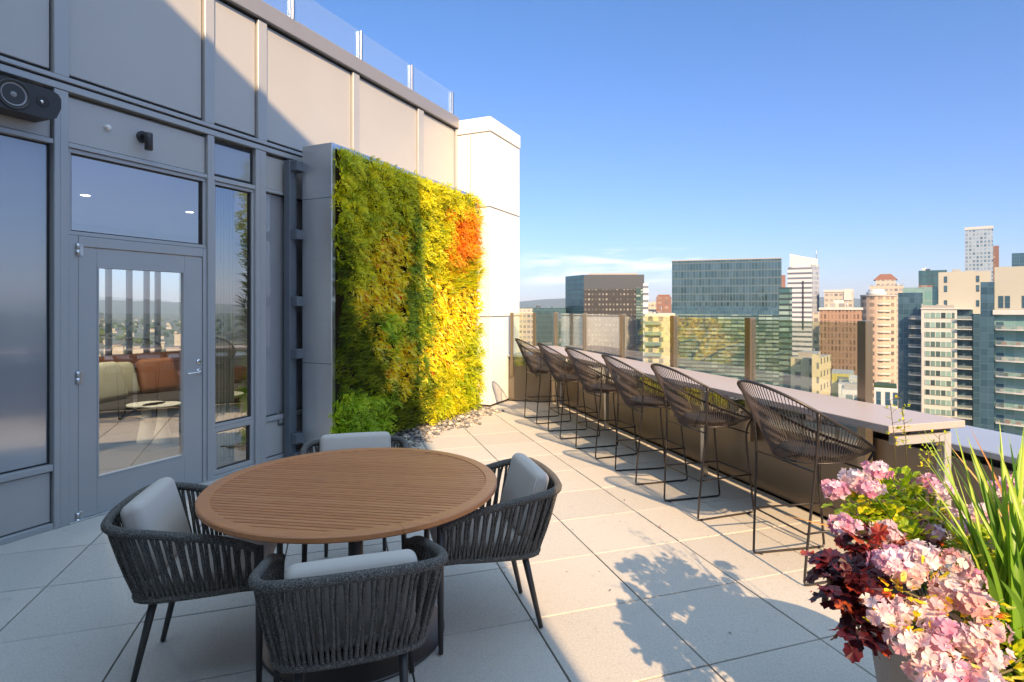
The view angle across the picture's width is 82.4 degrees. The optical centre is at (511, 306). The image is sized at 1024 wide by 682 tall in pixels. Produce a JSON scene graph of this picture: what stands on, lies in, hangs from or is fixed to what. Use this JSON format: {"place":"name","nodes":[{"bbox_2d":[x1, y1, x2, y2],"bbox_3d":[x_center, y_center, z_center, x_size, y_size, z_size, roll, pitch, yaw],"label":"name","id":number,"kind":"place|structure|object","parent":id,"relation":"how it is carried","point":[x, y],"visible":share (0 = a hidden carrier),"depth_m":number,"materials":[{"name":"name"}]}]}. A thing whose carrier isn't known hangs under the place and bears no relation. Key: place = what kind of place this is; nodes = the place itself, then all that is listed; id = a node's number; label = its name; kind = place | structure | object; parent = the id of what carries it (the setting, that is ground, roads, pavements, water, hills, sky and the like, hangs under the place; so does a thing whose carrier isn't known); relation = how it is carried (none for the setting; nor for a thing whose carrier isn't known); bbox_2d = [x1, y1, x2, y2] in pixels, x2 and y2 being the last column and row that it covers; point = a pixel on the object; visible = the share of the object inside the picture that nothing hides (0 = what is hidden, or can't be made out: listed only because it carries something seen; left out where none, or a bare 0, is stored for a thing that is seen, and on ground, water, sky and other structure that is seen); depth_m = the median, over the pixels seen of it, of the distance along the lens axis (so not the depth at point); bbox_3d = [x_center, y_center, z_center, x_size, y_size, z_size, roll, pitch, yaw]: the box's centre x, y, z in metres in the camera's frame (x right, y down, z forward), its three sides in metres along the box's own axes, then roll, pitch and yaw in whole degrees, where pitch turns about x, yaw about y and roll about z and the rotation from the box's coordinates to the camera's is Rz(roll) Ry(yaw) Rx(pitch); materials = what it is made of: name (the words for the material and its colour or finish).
{"place":"outdoors","nodes":[
{"label":"outdoors","id":0,"kind":"place"},
{"bbox_2d":[234,342,246,394],"bbox_3d":[-3.969,1.055,8.136,0.716,1.070,0.645,0,0,0],"label":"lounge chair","id":1,"kind":"object","parent":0,"point":[240,387],"visible":0.12,"depth_m":8.10,"materials":[{"name":"fabric"}]},
{"bbox_2d":[0,400,880,681],"bbox_3d":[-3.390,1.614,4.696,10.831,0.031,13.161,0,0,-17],"label":"terrace paving","id":2,"kind":"structure","parent":0,"point":[667,607],"depth_m":3.19,"materials":[{"name":"beige concrete"}]},
{"bbox_2d":[100,477,282,681],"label":"rope armchair","id":3,"kind":"object","parent":2,"relation":"on","point":[163,553],"visible":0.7,"depth_m":2.42,"materials":[{"name":"grey fabric"}]},
{"bbox_2d":[0,0,458,545],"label":"glazed building","id":4,"kind":"structure","parent":2,"relation":"on","point":[242,98],"depth_m":5.16,"materials":[{"name":"grey paint"}]},
{"bbox_2d":[0,75,60,122],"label":"outdoor speaker","id":5,"kind":"object","parent":4,"relation":"attached to","point":[22,100],"visible":1,"depth_m":3.90},
{"bbox_2d":[105,125,110,130],"bbox_3d":[-3.135,-1.389,4.537,0.036,0.044,0.057,0,0,24],"label":"door sensor","id":6,"kind":"object","parent":4,"relation":"attached to","point":[107,127],"depth_m":4.54,"materials":[{"name":"white plastic"}]},
{"bbox_2d":[68,148,205,248],"bbox_3d":[-3.057,-0.844,4.820,0.070,0.638,1.151,0,0,24],"label":"window","id":7,"kind":"structure","parent":4,"relation":"in","point":[201,181],"depth_m":4.82,"materials":[{"name":"grey paint"}]},
{"bbox_2d":[75,243,202,521],"bbox_3d":[-3.018,0.578,4.805,0.114,2.085,1.061,0,0,24],"label":"door","id":8,"kind":"structure","parent":4,"relation":"in","point":[97,493],"depth_m":4.65,"materials":[{"name":"grey paint"}]},
{"bbox_2d":[99,365,180,448],"bbox_3d":[-4.932,1.183,6.909,1.105,0.811,2.300,0,0,24],"label":"lounge sofa","id":9,"kind":"object","parent":4,"relation":"on","point":[119,421],"visible":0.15,"depth_m":6.77,"materials":[{"name":"fabric"}]},
{"bbox_2d":[99,361,127,403],"bbox_3d":[-4.889,0.925,7.008,0.181,0.516,0.500,-20,-3,9],"label":"throw pillow","id":10,"kind":"object","parent":9,"relation":"on","point":[112,386],"visible":0.48,"depth_m":7.01,"materials":[{"name":"beige fabric"}]},
{"bbox_2d":[116,362,139,395],"bbox_3d":[-4.984,0.944,7.396,0.181,0.476,0.460,-21,-7,18],"label":"throw pillow","id":11,"kind":"object","parent":9,"relation":"on","point":[129,377],"visible":0.41,"depth_m":7.46,"materials":[{"name":"beige fabric"}]},
{"bbox_2d":[135,357,178,393],"bbox_3d":[-4.755,0.934,7.840,0.181,0.496,0.480,-23,-12,30],"label":"throw pillow","id":12,"kind":"object","parent":9,"relation":"on","point":[155,375],"visible":0.9,"depth_m":7.75,"materials":[{"name":"brown leather"}]},
{"bbox_2d":[136,131,152,150],"bbox_3d":[-2.985,-1.353,4.774,0.115,0.163,0.096,0,0,24],"label":"wall spotlight","id":13,"kind":"object","parent":4,"relation":"attached to","point":[145,138],"depth_m":4.75,"materials":[{"name":"black plastic"}]},
{"bbox_2d":[126,401,164,443],"bbox_3d":[-4.275,1.363,6.831,0.400,0.450,0.400,0,0,0],"label":"side table","id":14,"kind":"object","parent":4,"relation":"on","point":[145,435],"visible":0.77,"depth_m":6.78,"materials":[{"name":"white"}]},
{"bbox_2d":[143,401,180,444],"bbox_3d":[-4.069,1.363,6.800,0.400,0.450,0.400,0,0,0],"label":"side table","id":15,"kind":"object","parent":4,"relation":"on","point":[162,434],"visible":0.97,"depth_m":6.75,"materials":[{"name":"white stone"}]},
{"bbox_2d":[99,350,246,390],"bbox_3d":[-5.788,1.174,9.188,0.726,0.828,3.400,0,0,24],"label":"leather bench","id":16,"kind":"object","parent":4,"relation":"on","point":[240,373],"visible":0.06,"depth_m":9.59,"materials":[{"name":"brown leather"}]},
{"bbox_2d":[215,187,233,464],"bbox_3d":[-2.805,0.167,6.197,0.086,2.840,0.940,0,0,24],"label":"curtain","id":17,"kind":"object","parent":4,"relation":"hanging from","point":[224,304],"visible":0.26,"depth_m":5.91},
{"bbox_2d":[214,181,253,427],"bbox_3d":[-2.696,-0.016,5.622,0.070,2.283,0.471,0,0,24],"label":"window","id":18,"kind":"structure","parent":4,"relation":"in","point":[250,193],"depth_m":5.80,"materials":[{"name":"grey paint"}]},
{"bbox_2d":[214,419,253,475],"bbox_3d":[-2.696,1.349,5.622,0.070,0.443,0.471,0,0,24],"label":"window","id":19,"kind":"structure","parent":4,"relation":"in","point":[249,424],"depth_m":5.67,"materials":[{"name":"grey paint"}]},
{"bbox_2d":[234,391,243,439],"bbox_3d":[-3.493,1.321,6.985,0.530,0.535,0.530,0,0,0],"label":"drum table","id":20,"kind":"object","parent":4,"relation":"on","point":[237,395],"visible":0.23,"depth_m":6.97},
{"bbox_2d":[277,411,283,425],"bbox_3d":[-2.425,1.180,6.146,0.009,0.140,0.100,0,0,24],"label":"wall outlet cover","id":21,"kind":"object","parent":4,"relation":"attached to","point":[280,421],"depth_m":6.13,"materials":[{"name":"metal"}]},
{"bbox_2d":[291,0,453,114],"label":"roof balustrade","id":22,"kind":"object","parent":4,"relation":"on","point":[360,44],"visible":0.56,"depth_m":7.35,"materials":[{"name":"silver metal"}]},
{"bbox_2d":[284,160,303,457],"bbox_3d":[-2.289,0.035,6.174,0.160,3.130,0.160,0,0,24],"label":"support post","id":23,"kind":"object","parent":2,"relation":"on","point":[293,437],"visible":0.88,"depth_m":6.12,"materials":[{"name":"grey metal"}]},
{"bbox_2d":[195,447,496,681],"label":"round dining table","id":24,"kind":"object","parent":2,"relation":"on","point":[355,498],"visible":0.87,"depth_m":2.63,"materials":[{"name":"brown wood"}]},
{"bbox_2d":[248,536,447,681],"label":"rope armchair","id":25,"kind":"object","parent":2,"relation":"on","point":[332,613],"visible":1,"depth_m":1.95,"materials":[{"name":"grey fabric"}]},
{"bbox_2d":[300,431,408,562],"bbox_3d":[-0.956,1.206,3.570,0.667,0.782,0.639,0,0,-15],"label":"rope armchair","id":26,"kind":"object","parent":2,"relation":"on","point":[330,442],"visible":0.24,"depth_m":3.72,"materials":[{"name":"grey fabric"}]},
{"bbox_2d":[302,142,488,452],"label":"living wall","id":27,"kind":"structure","parent":2,"relation":"on","point":[392,255],"depth_m":6.71,"materials":[{"name":"plant"}]},
{"bbox_2d":[392,405,503,448],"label":"river pebbles","id":28,"kind":"object","parent":2,"relation":"on","point":[425,430],"visible":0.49,"depth_m":7.67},
{"bbox_2d":[457,116,519,406],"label":"white tower","id":29,"kind":"structure","parent":2,"relation":"on","point":[488,159],"depth_m":9.48,"materials":[{"name":"white paint"}]},
{"bbox_2d":[424,453,561,654],"bbox_3d":[-0.105,1.206,3.026,0.639,0.782,0.667,0,0,-15],"label":"rope armchair","id":30,"kind":"object","parent":2,"relation":"on","point":[512,525],"visible":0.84,"depth_m":2.78,"materials":[{"name":"grey fabric"}]},
{"bbox_2d":[515,338,571,423],"bbox_3d":[0.445,1.020,8.185,0.829,1.159,0.675,0,0,-20],"label":"wire bar stool","id":31,"kind":"object","parent":2,"relation":"on","point":[540,369],"visible":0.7,"depth_m":8.05,"materials":[{"name":"black metal"}]},
{"bbox_2d":[536,342,600,438],"bbox_3d":[0.712,1.020,7.284,0.829,1.159,0.675,0,0,-15],"label":"wire bar stool","id":32,"kind":"object","parent":2,"relation":"on","point":[564,377],"visible":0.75,"depth_m":7.15,"materials":[{"name":"black metal"}]},
{"bbox_2d":[565,347,637,458],"bbox_3d":[0.980,1.020,6.382,0.829,1.159,0.674,0,0,-21],"label":"wire bar stool","id":33,"kind":"object","parent":2,"relation":"on","point":[602,387],"visible":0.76,"depth_m":6.25,"materials":[{"name":"black metal"}]},
{"bbox_2d":[601,354,688,484],"bbox_3d":[1.247,1.020,5.481,0.829,1.159,0.674,0,0,-14],"label":"wire bar stool","id":34,"kind":"object","parent":2,"relation":"on","point":[650,401],"visible":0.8,"depth_m":5.35,"materials":[{"name":"black metal"}]},
{"bbox_2d":[650,363,753,520],"bbox_3d":[1.503,1.020,4.618,0.829,1.159,0.675,0,0,-18],"label":"wire bar stool","id":35,"kind":"object","parent":2,"relation":"on","point":[711,419],"visible":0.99,"depth_m":4.49,"materials":[{"name":"black metal"}]},
{"bbox_2d":[523,346,964,563],"bbox_3d":[1.367,1.121,6.315,0.555,0.956,6.470,0,0,-17],"label":"bar counter","id":36,"kind":"object","parent":2,"relation":"on","point":[872,416],"visible":0.5,"depth_m":3.82,"materials":[{"name":"stone"}]},
{"bbox_2d":[507,352,1023,567],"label":"parapet","id":37,"kind":"structure","parent":2,"relation":"on","point":[786,482],"depth_m":4.93,"materials":[{"name":"metal"}]},
{"bbox_2d":[510,312,872,478],"bbox_3d":[1.502,0.640,7.036,0.702,1.080,6.368,0,0,-23],"label":"glass railing","id":38,"kind":"object","parent":37,"relation":"on","point":[864,361],"visible":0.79,"depth_m":5.10,"materials":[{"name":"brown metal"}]},
{"bbox_2d":[737,379,875,585],"bbox_3d":[1.806,1.020,3.598,0.829,1.159,0.674,0,0,-14],"label":"wire bar stool","id":39,"kind":"object","parent":2,"relation":"on","point":[817,450],"visible":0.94,"depth_m":3.47,"materials":[{"name":"black metal"}]},
{"bbox_2d":[871,564,1023,681],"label":"round planter","id":40,"kind":"object","parent":2,"relation":"on","point":[888,670],"visible":0.07,"depth_m":1.85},
{"bbox_2d":[799,520,947,663],"bbox_3d":[1.143,0.858,1.868,0.772,0.350,0.337,0,0,-40],"label":"maroon foliage plant","id":41,"kind":"object","parent":40,"relation":"on","point":[851,576],"visible":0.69,"depth_m":1.71,"materials":[{"name":"red plant"}]},
{"bbox_2d":[821,466,949,583],"bbox_3d":[1.349,0.812,2.048,0.467,0.440,0.336,0,0,-25],"label":"lime foliage plant","id":42,"kind":"object","parent":40,"relation":"on","point":[873,512],"visible":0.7,"depth_m":2.05,"materials":[{"name":"green plant"}]},
{"bbox_2d":[821,460,957,595],"bbox_3d":[1.294,0.789,2.004,0.517,0.486,0.280,0,0,0],"label":"geranium","id":43,"kind":"object","parent":40,"relation":"on","point":[861,483],"visible":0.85,"depth_m":2.02,"materials":[{"name":"pink plant"}]},
{"bbox_2d":[886,395,951,576],"bbox_3d":[1.515,0.682,2.154,0.155,0.698,0.226,0,0,-37],"label":"seed stalk plant","id":44,"kind":"object","parent":40,"relation":"on","point":[903,419],"visible":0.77,"depth_m":2.18,"materials":[{"name":"yellow plant"}]},
{"bbox_2d":[858,538,1016,681],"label":"geranium","id":45,"kind":"object","parent":40,"relation":"in","point":[973,601],"visible":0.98,"depth_m":1.54,"materials":[{"name":"pink plant"}]},
{"bbox_2d":[863,553,1023,680],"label":"coral foliage plant","id":46,"kind":"object","parent":40,"relation":"on","point":[1018,666],"visible":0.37,"depth_m":1.58,"materials":[{"name":"orange plant"}]},
{"bbox_2d":[919,428,995,639],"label":"fine grass","id":47,"kind":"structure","parent":40,"relation":"on","point":[979,562],"depth_m":1.80,"materials":[{"name":"green plant"}]},
{"bbox_2d":[917,474,1023,553],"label":"geranium","id":48,"kind":"object","parent":40,"relation":"on","point":[941,533],"visible":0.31,"depth_m":1.96,"materials":[{"name":"pink plant"}]},
{"bbox_2d":[927,513,1023,681],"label":"lime foliage plant","id":49,"kind":"object","parent":40,"relation":"in","point":[1017,647],"visible":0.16,"depth_m":1.86,"materials":[{"name":"green plant"}]},
{"bbox_2d":[964,420,1023,675],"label":"strappy grass","id":50,"kind":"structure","parent":40,"relation":"on","point":[1006,535],"depth_m":1.70,"materials":[{"name":"green plant"}]},
{"bbox_2d":[99,313,819,355],"bbox_3d":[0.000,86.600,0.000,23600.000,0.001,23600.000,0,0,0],"label":"city ground","id":51,"kind":"structure","parent":0,"point":[121,318],"depth_m":2261.42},
{"bbox_2d":[99,319,819,353],"bbox_3d":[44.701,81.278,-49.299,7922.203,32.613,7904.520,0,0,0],"label":"distant trees","id":52,"kind":"object","parent":51,"relation":"on","point":[119,337],"visible":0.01,"depth_m":1867.87,"materials":[{"name":"green plant"}]},
{"bbox_2d":[519,306,565,360],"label":"teal office","id":53,"kind":"structure","parent":51,"relation":"on","point":[544,325],"depth_m":419.82,"materials":[{"name":"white glass"}]},
{"bbox_2d":[565,273,643,361],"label":"dark office tower","id":54,"kind":"structure","parent":51,"relation":"on","point":[610,297],"depth_m":401.24,"materials":[{"name":"brown concrete"}]},
{"bbox_2d":[643,283,647,361],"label":"white slab tower","id":55,"kind":"structure","parent":51,"relation":"on","point":[645,297],"depth_m":300.13,"materials":[{"name":"white concrete"}]},
{"bbox_2d":[648,300,655,312],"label":"pale apartment block","id":56,"kind":"structure","parent":51,"relation":"on","point":[652,306],"depth_m":480.09,"materials":[{"name":"concrete"}]},
{"bbox_2d":[644,306,674,365],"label":"cream apartment block","id":57,"kind":"structure","parent":51,"relation":"on","point":[657,337],"depth_m":189.89,"materials":[{"name":"beige concrete"}]},
{"bbox_2d":[656,295,670,312],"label":"red brick tower","id":58,"kind":"structure","parent":51,"relation":"on","point":[664,301],"depth_m":440.06,"materials":[{"name":"brick"}]},
{"bbox_2d":[672,257,781,385],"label":"blue glass office","id":59,"kind":"structure","parent":51,"relation":"on","point":[711,295],"depth_m":298.41,"materials":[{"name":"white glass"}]},
{"bbox_2d":[779,275,791,387],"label":"green glass slab","id":60,"kind":"structure","parent":51,"relation":"on","point":[785,325],"depth_m":199.99,"materials":[{"name":"green glass"}]},
{"bbox_2d":[788,251,818,356],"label":"white office tower","id":61,"kind":"structure","parent":51,"relation":"on","point":[803,277],"depth_m":431.30,"materials":[{"name":"concrete"}]},
{"bbox_2d":[791,348,830,395],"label":"cream corner block","id":62,"kind":"structure","parent":51,"relation":"on","point":[801,371],"depth_m":151.37,"materials":[{"name":"concrete"}]},
{"bbox_2d":[812,352,818,393],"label":"cream narrow block","id":63,"kind":"structure","parent":51,"relation":"on","point":[815,372],"depth_m":139.99,"materials":[{"name":"beige concrete"}]},
{"bbox_2d":[813,311,818,350],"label":"cream slim block","id":64,"kind":"structure","parent":51,"relation":"on","point":[816,330],"depth_m":300.12,"materials":[{"name":"beige concrete"}]},
{"bbox_2d":[824,287,853,306],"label":"grey beige tower","id":65,"kind":"structure","parent":51,"relation":"on","point":[845,295],"depth_m":419.76,"materials":[{"name":"white concrete"}]},
{"bbox_2d":[819,300,862,395],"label":"brown office block","id":66,"kind":"structure","parent":51,"relation":"on","point":[838,335],"depth_m":210.17,"materials":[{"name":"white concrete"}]},
{"bbox_2d":[832,369,853,396],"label":"yellow lowrise","id":67,"kind":"structure","parent":51,"relation":"on","point":[837,374],"depth_m":120.75,"materials":[{"name":"yellow concrete"}]},
{"bbox_2d":[838,375,856,397],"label":"white lowrise","id":68,"kind":"structure","parent":51,"relation":"on","point":[853,378],"depth_m":113.36,"materials":[{"name":"concrete"}]},
{"bbox_2d":[842,380,856,400],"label":"grey lowrise","id":69,"kind":"structure","parent":51,"relation":"on","point":[849,390],"depth_m":100.64,"materials":[{"name":"white concrete"}]},
{"bbox_2d":[860,289,896,403],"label":"round beige tower","id":70,"kind":"structure","parent":51,"relation":"on","point":[879,307],"depth_m":259.19,"materials":[{"name":"white concrete"}]},
{"bbox_2d":[874,382,897,407],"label":"white frame house","id":71,"kind":"structure","parent":51,"relation":"on","point":[885,394],"depth_m":95.32,"materials":[{"name":"concrete"}]},
{"bbox_2d":[876,391,880,404],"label":"window","id":72,"kind":"structure","parent":71,"relation":"in","point":[878,394],"depth_m":95.49,"materials":[{"name":"blue glass"}]},
{"bbox_2d":[885,392,889,404],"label":"window","id":73,"kind":"structure","parent":71,"relation":"in","point":[887,394],"depth_m":94.82,"materials":[{"name":"blue glass"}]},
{"bbox_2d":[893,392,897,405],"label":"window","id":74,"kind":"structure","parent":71,"relation":"in","point":[895,401],"depth_m":94.24,"materials":[{"name":"blue glass"}]},
{"bbox_2d":[870,274,903,387],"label":"pyramid roof tower","id":75,"kind":"structure","parent":51,"relation":"on","point":[887,284],"depth_m":429.63,"materials":[{"name":"concrete"}]},
{"bbox_2d":[918,268,946,286],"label":"teal glass tower","id":76,"kind":"structure","parent":51,"relation":"on","point":[928,277],"depth_m":300.50,"materials":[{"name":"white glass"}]},
{"bbox_2d":[898,269,990,427],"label":"white glass condominium","id":77,"kind":"structure","parent":51,"relation":"on","point":[939,350],"depth_m":151.41,"materials":[{"name":"concrete"}]},
{"bbox_2d":[925,313,954,317],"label":"window","id":78,"kind":"structure","parent":77,"relation":"in","point":[927,315],"depth_m":150.73,"materials":[{"name":"glass"}]},
{"bbox_2d":[925,322,954,327],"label":"window","id":79,"kind":"structure","parent":77,"relation":"in","point":[927,324],"depth_m":150.78,"materials":[{"name":"glass"}]},
{"bbox_2d":[925,332,954,337],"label":"window","id":80,"kind":"structure","parent":77,"relation":"in","point":[927,334],"depth_m":150.56,"materials":[{"name":"glass"}]},
{"bbox_2d":[925,341,954,347],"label":"window","id":81,"kind":"structure","parent":77,"relation":"in","point":[927,343],"depth_m":150.78,"materials":[{"name":"green glass"}]},
{"bbox_2d":[925,351,954,356],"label":"window","id":82,"kind":"structure","parent":77,"relation":"in","point":[927,353],"depth_m":150.78,"materials":[{"name":"green glass"}]},
{"bbox_2d":[925,360,954,366],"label":"window","id":83,"kind":"structure","parent":77,"relation":"in","point":[927,362],"depth_m":150.67,"materials":[{"name":"green glass"}]},
{"bbox_2d":[925,370,954,376],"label":"window","id":84,"kind":"structure","parent":77,"relation":"in","point":[927,372],"depth_m":150.73,"materials":[{"name":"glass"}]},
{"bbox_2d":[925,379,954,386],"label":"window","id":85,"kind":"structure","parent":77,"relation":"in","point":[927,382],"depth_m":150.67,"materials":[{"name":"green glass"}]},
{"bbox_2d":[925,389,954,395],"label":"window","id":86,"kind":"structure","parent":77,"relation":"in","point":[927,391],"depth_m":150.67,"materials":[{"name":"glass"}]},
{"bbox_2d":[925,398,954,405],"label":"window","id":87,"kind":"structure","parent":77,"relation":"in","point":[927,401],"depth_m":150.73,"materials":[{"name":"green glass"}]},
{"bbox_2d":[925,408,954,415],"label":"window","id":88,"kind":"structure","parent":77,"relation":"in","point":[927,410],"depth_m":150.67,"materials":[{"name":"glass"}]},
{"bbox_2d":[964,226,992,281],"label":"chequered tower","id":89,"kind":"structure","parent":51,"relation":"on","point":[979,248],"depth_m":519.67,"materials":[{"name":"white glass"}]},
{"bbox_2d":[993,246,998,281],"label":"red brown slab tower","id":90,"kind":"structure","parent":51,"relation":"on","point":[995,256],"depth_m":544.56,"materials":[{"name":"concrete"}]},
{"bbox_2d":[99,319,819,355],"bbox_3d":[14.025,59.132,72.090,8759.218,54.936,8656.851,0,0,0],"label":"distant houses","id":91,"kind":"structure","parent":0,"point":[120,349],"depth_m":1057.30,"materials":[{"name":"beige"}]},
{"bbox_2d":[99,322,819,353],"bbox_3d":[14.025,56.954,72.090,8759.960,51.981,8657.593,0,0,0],"label":"distant roofs","id":92,"kind":"structure","parent":91,"relation":"attached to","point":[175,347],"depth_m":1053.14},
{"bbox_2d":[99,297,859,313],"bbox_3d":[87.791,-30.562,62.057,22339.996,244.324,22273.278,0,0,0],"label":"hills","id":93,"kind":"structure","parent":0,"point":[118,306],"depth_m":7401.73,"materials":[{"name":"green plant"}]},
{"bbox_2d":[99,0,1023,303],"label":"sky","id":94,"kind":"structure","parent":0,"point":[866,136],"materials":[{"name":"blue"}]},
{"bbox_2d":[785,430,1008,568],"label":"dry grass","id":95,"kind":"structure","parent":0,"point":[1000,488],"depth_m":1.99,"materials":[{"name":"green plant"}]},
{"bbox_2d":[980,253,1023,435],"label":"balcony tower","id":96,"kind":"structure","parent":0,"point":[1002,348],"depth_m":120.81,"materials":[{"name":"blue glass"}]},
{"bbox_2d":[996,322,1003,328],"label":"window","id":97,"kind":"structure","parent":96,"relation":"in","point":[998,324],"depth_m":121.13,"materials":[{"name":"blue glass"}]},
{"bbox_2d":[996,337,1003,343],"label":"window","id":98,"kind":"structure","parent":96,"relation":"in","point":[998,339],"depth_m":121.13,"materials":[{"name":"blue glass"}]},
{"bbox_2d":[996,353,1003,359],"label":"window","id":99,"kind":"structure","parent":96,"relation":"in","point":[999,356],"depth_m":121.13,"materials":[{"name":"blue glass"}]},
{"bbox_2d":[996,368,1003,375],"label":"window","id":100,"kind":"structure","parent":96,"relation":"in","point":[999,371],"depth_m":121.01,"materials":[{"name":"blue glass"}]},
{"bbox_2d":[996,384,1003,390],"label":"window","id":101,"kind":"structure","parent":96,"relation":"in","point":[998,386],"depth_m":121.13,"materials":[{"name":"blue glass"}]},
{"bbox_2d":[996,399,1003,405],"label":"window","id":102,"kind":"structure","parent":96,"relation":"in","point":[998,401],"depth_m":121.13,"materials":[{"name":"blue glass"}]},
{"bbox_2d":[996,414,1003,421],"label":"window","id":103,"kind":"structure","parent":96,"relation":"in","point":[998,417],"depth_m":121.01,"materials":[{"name":"blue glass"}]},
{"bbox_2d":[999,296,1002,307],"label":"window","id":104,"kind":"structure","parent":96,"relation":"in","point":[1000,297],"depth_m":121.26,"materials":[{"name":"blue glass"}]},
{"bbox_2d":[1005,296,1009,307],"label":"window","id":105,"kind":"structure","parent":96,"relation":"in","point":[1007,298],"depth_m":120.60,"materials":[{"name":"blue glass"}]}
]}

